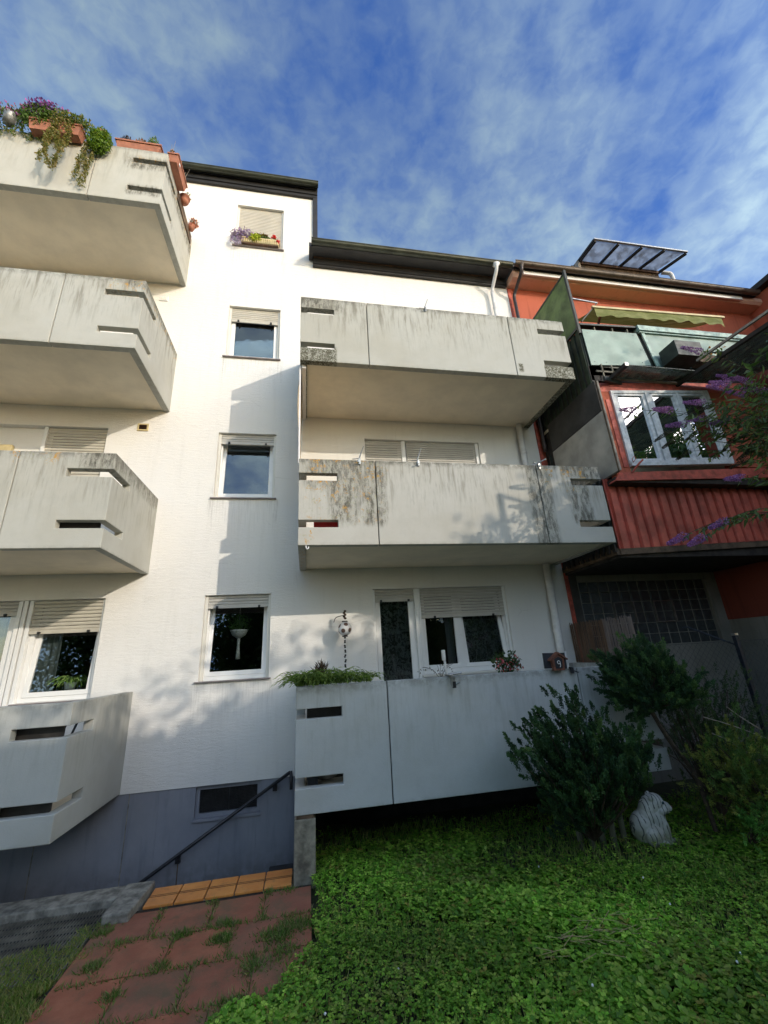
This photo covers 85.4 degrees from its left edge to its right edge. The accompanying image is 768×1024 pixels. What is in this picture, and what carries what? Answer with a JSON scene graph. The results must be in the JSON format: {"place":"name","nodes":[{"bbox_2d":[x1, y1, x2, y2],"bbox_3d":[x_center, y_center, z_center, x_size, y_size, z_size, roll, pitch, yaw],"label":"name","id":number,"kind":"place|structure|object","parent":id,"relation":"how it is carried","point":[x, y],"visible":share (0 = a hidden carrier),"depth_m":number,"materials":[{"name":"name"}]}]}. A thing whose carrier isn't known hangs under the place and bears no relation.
{"place":"outdoors","nodes":[
{"label":"outdoors","id":0,"kind":"place"},
{"bbox_2d":[0,726,65,817],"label":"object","id":1,"kind":"object","parent":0,"point":[38,733],"depth_m":4.14,"materials":[{"name":"black"}]},
{"bbox_2d":[59,523,100,527],"bbox_3d":[-3.714,0.071,4.911,0.700,0.417,0.020,0,-19,-10],"label":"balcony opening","id":2,"kind":"object","parent":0,"point":[80,525],"depth_m":4.90,"materials":[{"name":"black"}]},
{"bbox_2d":[318,774,336,779],"bbox_3d":[-0.643,2.883,4.608,0.280,0.140,0.195,0,-19,-10],"label":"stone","id":3,"kind":"object","parent":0,"point":[326,777],"visible":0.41,"depth_m":4.53,"materials":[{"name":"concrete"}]},
{"bbox_2d":[0,0,767,287],"label":"sky","id":4,"kind":"structure","parent":0,"point":[506,130],"materials":[{"name":"blue"}]},
{"bbox_2d":[3,770,767,1023],"bbox_3d":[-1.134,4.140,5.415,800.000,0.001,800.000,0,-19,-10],"label":"ground","id":5,"kind":"structure","parent":0,"point":[656,788],"depth_m":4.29,"materials":[{"name":"green plant"}]},
{"bbox_2d":[0,923,97,1023],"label":"rough grass","id":6,"kind":"structure","parent":5,"relation":"on","point":[35,988],"depth_m":2.97,"materials":[{"name":"green plant"}]},
{"bbox_2d":[0,908,107,994],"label":"lightwell grate","id":7,"kind":"object","parent":5,"relation":"on","point":[19,937],"visible":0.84,"depth_m":3.46,"materials":[{"name":"metal"}]},
{"bbox_2d":[0,881,154,925],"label":"kerb","id":8,"kind":"structure","parent":5,"relation":"on","point":[123,904],"depth_m":3.80,"materials":[{"name":"concrete"}]},
{"bbox_2d":[23,884,314,1023],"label":"paving bed","id":9,"kind":"object","parent":5,"relation":"on","point":[73,1005],"visible":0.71,"depth_m":3.01,"materials":[{"name":"stone"}]},
{"bbox_2d":[43,884,323,1023],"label":"joint weeds","id":10,"kind":"object","parent":9,"relation":"on","point":[282,930],"visible":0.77,"depth_m":3.13,"materials":[{"name":"green plant"}]},
{"bbox_2d":[141,868,292,910],"bbox_3d":[-1.558,3.726,4.004,1.328,0.214,0.345,0,-19,-10],"label":"tiled coping","id":11,"kind":"object","parent":5,"relation":"on","point":[207,890],"visible":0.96,"depth_m":4.00,"materials":[{"name":"tile"}]},
{"bbox_2d":[294,814,315,887],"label":"retaining wall","id":12,"kind":"structure","parent":5,"relation":"on","point":[304,847],"depth_m":4.11,"materials":[{"name":"concrete"}]},
{"bbox_2d":[0,129,671,903],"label":"apartment building","id":13,"kind":"structure","parent":5,"relation":"on","point":[152,359],"depth_m":6.19,"materials":[{"name":"white paint"}]},
{"bbox_2d":[0,602,19,685],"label":"balcony door","id":14,"kind":"structure","parent":13,"relation":"in","point":[7,609],"depth_m":5.72,"materials":[{"name":"white plastic"}]},
{"bbox_2d":[0,100,41,143],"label":"metal pot plant","id":15,"kind":"object","parent":13,"relation":"on","point":[11,117],"visible":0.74,"depth_m":6.41,"materials":[{"name":"silver plant"}]},
{"bbox_2d":[17,97,94,170],"bbox_3d":[-5.112,-5.748,6.389,1.105,1.600,0.353,0,-19,-10],"label":"flower box","id":16,"kind":"object","parent":13,"relation":"attached to","point":[46,121],"visible":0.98,"depth_m":6.41,"materials":[{"name":"ceramic"}]},
{"bbox_2d":[8,599,105,705],"bbox_3d":[-4.379,1.907,5.762,0.960,1.349,0.365,0,-19,-10],"label":"balcony window","id":17,"kind":"structure","parent":13,"relation":"in","point":[46,632],"depth_m":5.77,"materials":[{"name":"white plastic"}]},
{"bbox_2d":[47,674,87,689],"bbox_3d":[-4.293,2.331,5.689,0.500,0.193,0.512,6,-21,-24],"label":"spider plant","id":18,"kind":"object","parent":13,"relation":"on","point":[70,683],"visible":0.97,"depth_m":5.64,"materials":[{"name":"green plant"}]},
{"bbox_2d":[40,427,107,476],"bbox_3d":[-4.909,-0.716,6.552,0.918,1.314,0.135,0,-19,-10],"label":"balcony window","id":19,"kind":"structure","parent":13,"relation":"in","point":[49,444],"depth_m":6.65,"materials":[{"name":"white plastic"}]},
{"bbox_2d":[70,126,113,187],"bbox_3d":[-4.512,-5.522,6.445,0.488,1.288,0.291,0,-19,-10],"label":"hanging pot plant","id":20,"kind":"object","parent":13,"relation":"hanging from","point":[101,137],"visible":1,"depth_m":6.48,"materials":[{"name":"green plant"}]},
{"bbox_2d":[115,135,163,152],"bbox_3d":[-4.044,-6.127,6.925,0.700,0.443,0.177,0,-19,-10],"label":"flower box","id":21,"kind":"object","parent":13,"relation":"on","point":[140,144],"visible":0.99,"depth_m":6.84,"materials":[{"name":"ceramic"}]},
{"bbox_2d":[167,141,188,190],"bbox_3d":[-3.567,-5.998,7.244,0.268,0.480,0.549,0,-19,-10],"label":"flower box","id":22,"kind":"object","parent":13,"relation":"attached to","point":[175,161],"visible":1,"depth_m":7.12,"materials":[{"name":"ceramic"}]},
{"bbox_2d":[177,191,190,243],"bbox_3d":[-3.671,-5.575,7.823,0.214,0.393,0.860,0,-19,-10],"label":"half round pot","id":23,"kind":"object","parent":13,"relation":"attached to","point":[183,199],"visible":1,"depth_m":7.59,"materials":[{"name":"ceramic"}]},
{"bbox_2d":[188,218,199,231],"bbox_3d":[-3.694,-5.572,8.060,0.242,0.264,0.192,-6,-19,7],"label":"wall pot","id":24,"kind":"object","parent":13,"relation":"attached to","point":[193,223],"depth_m":8.03,"materials":[{"name":"ceramic"}]},
{"bbox_2d":[192,780,260,822],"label":"cellar window","id":25,"kind":"structure","parent":13,"relation":"in","point":[216,802],"depth_m":5.47,"materials":[{"name":"black glass"}]},
{"bbox_2d":[193,594,270,683],"bbox_3d":[-2.179,1.848,6.167,1.025,1.208,0.327,0,-19,-10],"label":"window","id":26,"kind":"structure","parent":13,"relation":"in","point":[212,603],"depth_m":6.14,"materials":[{"name":"white plastic"}]},
{"bbox_2d":[227,608,251,658],"bbox_3d":[-2.254,1.792,6.495,0.405,0.950,0.328,0,-19,-10],"label":"hanging plant","id":27,"kind":"object","parent":13,"relation":"hanging from","point":[238,632],"visible":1,"depth_m":6.41,"materials":[{"name":"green plant"}]},
{"bbox_2d":[210,434,275,499],"bbox_3d":[-2.329,-0.742,7.055,1.025,1.212,0.309,0,-19,-10],"label":"window","id":28,"kind":"structure","parent":13,"relation":"in","point":[225,441],"depth_m":7.08,"materials":[{"name":"white plastic"}]},
{"bbox_2d":[222,308,280,360],"bbox_3d":[-2.474,-3.360,7.911,1.025,1.207,0.210,0,-19,-10],"label":"window","id":29,"kind":"structure","parent":13,"relation":"in","point":[247,329],"depth_m":7.98,"materials":[{"name":"white plastic"}]},
{"bbox_2d":[211,863,293,881],"bbox_3d":[-4.502,5.167,3.799,7.200,2.570,1.190,0,-19,-10],"label":"stairwell","id":30,"kind":"object","parent":13,"relation":"attached to","point":[280,867],"visible":0.04,"depth_m":5.20,"materials":[{"name":"concrete"}]},
{"bbox_2d":[229,226,279,248],"bbox_3d":[-2.649,-5.591,8.550,1.022,0.505,0.292,0,-19,-10],"label":"window box","id":31,"kind":"object","parent":13,"relation":"attached to","point":[258,239],"visible":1,"depth_m":8.49,"materials":[{"name":"beige plastic"}]},
{"bbox_2d":[232,207,283,251],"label":"window","id":32,"kind":"structure","parent":13,"relation":"in","point":[268,223],"depth_m":8.87,"materials":[{"name":"white plastic"}]},
{"bbox_2d":[297,365,305,463],"bbox_3d":[-1.280,-1.195,6.498,0.118,1.620,1.420,0,-19,-10],"label":"side blind","id":33,"kind":"object","parent":13,"relation":"attached to","point":[301,406],"visible":0.81,"depth_m":6.19,"materials":[{"name":"beige fabric"}]},
{"bbox_2d":[308,776,317,785],"bbox_3d":[-0.774,2.907,4.521,0.110,0.088,0.200,0,-19,-10],"label":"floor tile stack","id":34,"kind":"object","parent":13,"relation":"on","point":[312,780],"visible":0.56,"depth_m":4.43,"materials":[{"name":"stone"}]},
{"bbox_2d":[307,706,342,779],"bbox_3d":[-0.507,2.635,4.873,0.780,0.795,0.020,0,-19,-10],"label":"windscreen","id":35,"kind":"object","parent":13,"relation":"on","point":[323,712],"visible":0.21,"depth_m":4.92,"materials":[{"name":"black"}]},
{"bbox_2d":[314,522,337,526],"bbox_3d":[-0.742,0.185,5.608,0.400,0.320,0.200,0,-19,-10],"label":"pink cushion","id":36,"kind":"object","parent":13,"relation":"on","point":[325,524],"visible":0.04,"depth_m":5.50,"materials":[{"name":"red fabric"}]},
{"bbox_2d":[270,658,389,687],"bbox_3d":[-0.604,1.912,4.742,1.357,0.494,0.704,0,-19,-10],"label":"bamboo grass plant","id":37,"kind":"object","parent":13,"relation":"on","point":[316,676],"visible":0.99,"depth_m":4.68,"materials":[{"name":"green plant"}]},
{"bbox_2d":[334,610,351,670],"bbox_3d":[-0.595,1.919,6.129,0.200,0.915,0.367,4,-21,-21],"label":"football lantern","id":38,"kind":"object","parent":13,"relation":"attached to","point":[344,628],"visible":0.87,"depth_m":6.05,"materials":[{"name":"white plastic"}]},
{"bbox_2d":[352,446,363,463],"bbox_3d":[-0.357,-0.770,5.671,0.128,0.302,0.176,-15,-22,31],"label":"parapet clamp","id":39,"kind":"object","parent":13,"relation":"attached to","point":[359,460],"visible":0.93,"depth_m":5.64,"materials":[{"name":"metal"}]},
{"bbox_2d":[365,441,401,462],"bbox_3d":[0.023,-0.253,7.318,0.679,2.193,0.114,0,-19,-10],"label":"balcony door","id":40,"kind":"structure","parent":13,"relation":"in","point":[370,446],"depth_m":7.56,"materials":[{"name":"white plastic"}]},
{"bbox_2d":[372,589,422,680],"bbox_3d":[0.209,2.358,6.458,0.719,2.283,0.242,0,-19,-10],"label":"balcony door","id":41,"kind":"structure","parent":13,"relation":"in","point":[408,595],"depth_m":6.63,"materials":[{"name":"black glass"}]},
{"bbox_2d":[411,448,420,465],"bbox_3d":[0.449,-0.766,5.821,0.128,0.302,0.176,-15,-22,31],"label":"parapet clamp","id":42,"kind":"object","parent":13,"relation":"attached to","point":[418,461],"visible":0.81,"depth_m":5.80,"materials":[{"name":"metal"}]},
{"bbox_2d":[420,663,452,676],"bbox_3d":[0.613,1.923,5.004,0.462,0.192,0.094,0,-19,-10],"label":"twiggy plant","id":43,"kind":"object","parent":13,"relation":"on","point":[441,675],"visible":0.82,"depth_m":5.01,"materials":[{"name":"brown plant"}]},
{"bbox_2d":[405,442,479,463],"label":"balcony window","id":44,"kind":"structure","parent":13,"relation":"in","point":[430,452],"depth_m":7.77,"materials":[{"name":"white plastic"}]},
{"bbox_2d":[441,650,461,687],"bbox_3d":[0.783,1.846,4.918,0.151,0.420,0.261,15,-26,-42],"label":"parasol holder","id":45,"kind":"object","parent":13,"relation":"attached to","point":[453,683],"visible":0.99,"depth_m":4.86,"materials":[{"name":"white metal"}]},
{"bbox_2d":[417,586,520,676],"bbox_3d":[1.313,1.923,6.818,1.580,1.349,0.366,0,-19,-10],"label":"balcony window","id":46,"kind":"structure","parent":13,"relation":"in","point":[428,606],"depth_m":6.84,"materials":[{"name":"white plastic"}]},
{"bbox_2d":[488,650,523,672],"bbox_3d":[1.517,1.947,5.167,0.500,0.471,0.272,0,-19,-10],"label":"fuchsia","id":47,"kind":"object","parent":13,"relation":"on","point":[504,661],"visible":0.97,"depth_m":5.16,"materials":[{"name":"plant"}]},
{"bbox_2d":[533,458,545,468],"bbox_3d":[2.273,-0.706,6.160,0.287,0.208,0.164,12,-25,-38],"label":"parapet clamp","id":48,"kind":"object","parent":13,"relation":"attached to","point":[538,464],"visible":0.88,"depth_m":6.14,"materials":[{"name":"metal"}]},
{"bbox_2d":[542,651,568,670],"bbox_3d":[2.131,1.833,5.118,0.329,0.215,0.090,0,-19,-10],"label":"birdhouse sign","id":49,"kind":"object","parent":13,"relation":"on","point":[554,661],"visible":1,"depth_m":5.11,"materials":[{"name":"wood"}]},
{"bbox_2d":[569,667,578,673],"bbox_3d":[2.311,1.965,5.175,0.066,0.075,0.221,4,-20,-21],"label":"clamp","id":50,"kind":"object","parent":13,"relation":"attached to","point":[572,670],"visible":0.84,"depth_m":5.12,"materials":[{"name":"metal"}]},
{"bbox_2d":[569,614,661,745],"bbox_3d":[3.275,2.398,6.059,0.038,1.648,1.437,0,-19,-10],"label":"reed screen","id":51,"kind":"object","parent":13,"relation":"attached to","point":[606,639],"visible":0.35,"depth_m":6.24,"materials":[{"name":"plant"}]},
{"bbox_2d":[324,866,741,1015],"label":"clover blooms","id":52,"kind":"object","parent":5,"relation":"on","point":[592,985],"visible":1,"depth_m":2.64,"materials":[{"name":"white plant"}]},
{"bbox_2d":[502,683,661,841],"bbox_3d":[2.053,2.573,4.296,1.981,1.577,0.949,3,-20,-18],"label":"juniper bush","id":53,"kind":"object","parent":5,"relation":"on","point":[592,785],"visible":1,"depth_m":4.18,"materials":[{"name":"green plant"}]},
{"bbox_2d":[536,911,656,961],"bbox_3d":[1.547,3.003,2.958,0.974,0.050,0.515,-5,-19,5],"label":"straw","id":54,"kind":"object","parent":5,"relation":"on","point":[594,929],"visible":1,"depth_m":2.97,"materials":[{"name":"plant"}]},
{"bbox_2d":[573,814,628,850],"bbox_3d":[2.355,3.462,4.518,0.550,0.350,0.076,-3,-19,-1],"label":"log edging","id":55,"kind":"object","parent":5,"relation":"on","point":[612,831],"visible":0.27,"depth_m":4.48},
{"bbox_2d":[506,238,767,785],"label":"red house","id":56,"kind":"structure","parent":5,"relation":"on","point":[626,322],"depth_m":7.14,"materials":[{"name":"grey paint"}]},
{"bbox_2d":[578,579,720,647],"bbox_3d":[4.707,1.780,7.431,2.644,1.131,0.168,0,-19,-10],"label":"window","id":57,"kind":"structure","parent":56,"relation":"in","point":[658,609],"depth_m":7.41,"materials":[{"name":"grey glass"}]},
{"bbox_2d":[609,390,733,472],"bbox_3d":[4.624,-1.332,6.655,1.941,1.584,0.182,0,-19,-10],"label":"bay window","id":58,"kind":"structure","parent":56,"relation":"in","point":[638,435],"depth_m":6.66,"materials":[{"name":"white paint"}]},
{"bbox_2d":[659,340,702,368],"bbox_3d":[5.000,-2.646,7.002,0.510,0.290,0.320,0,-19,-10],"label":"hanging box","id":59,"kind":"object","parent":56,"relation":"hanging from","point":[672,354],"visible":0.84,"depth_m":6.91,"materials":[{"name":"green paint"}]},
{"bbox_2d":[692,346,725,367],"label":"potted flowers","id":60,"kind":"object","parent":56,"relation":"attached to","point":[700,363],"visible":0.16,"depth_m":7.08,"materials":[{"name":"green plant"}]},
{"bbox_2d":[585,630,718,831],"bbox_3d":[3.089,2.371,4.651,1.340,2.064,0.933,0,-19,-10],"label":"juniper tree","id":61,"kind":"object","parent":5,"relation":"on","point":[643,679],"visible":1,"depth_m":4.72,"materials":[{"name":"green plant"}]},
{"bbox_2d":[629,791,679,847],"bbox_3d":[2.886,3.303,4.486,0.476,0.472,0.312,0,-19,-10],"label":"tiger statue","id":62,"kind":"object","parent":5,"relation":"on","point":[648,823],"visible":0.94,"depth_m":4.42,"materials":[{"name":"white stone"}]},
{"bbox_2d":[619,333,767,546],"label":"buddleia","id":63,"kind":"object","parent":5,"relation":"on","point":[758,426],"visible":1,"depth_m":5.03,"materials":[{"name":"green plant"}]},
{"bbox_2d":[657,661,767,815],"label":"twiggy conifer","id":64,"kind":"object","parent":5,"relation":"on","point":[684,722],"visible":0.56,"depth_m":5.00,"materials":[{"name":"green plant"}]},
{"bbox_2d":[664,627,767,823],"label":"wire fence","id":65,"kind":"object","parent":5,"relation":"on","point":[741,656],"visible":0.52,"depth_m":5.47,"materials":[{"name":"metal"}]},
{"bbox_2d":[677,702,767,832],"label":"yellow green cypress","id":66,"kind":"object","parent":5,"relation":"on","point":[738,760],"visible":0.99,"depth_m":4.27,"materials":[{"name":"green plant"}]},
{"bbox_2d":[668,686,765,825],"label":"bare sticks","id":67,"kind":"object","parent":66,"relation":"attached to","point":[704,786],"visible":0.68,"depth_m":4.57,"materials":[{"name":"brown wood"}]},
{"bbox_2d":[735,802,767,854],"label":"fern","id":68,"kind":"object","parent":5,"relation":"on","point":[754,832],"visible":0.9,"depth_m":4.00,"materials":[{"name":"green plant"}]}
]}

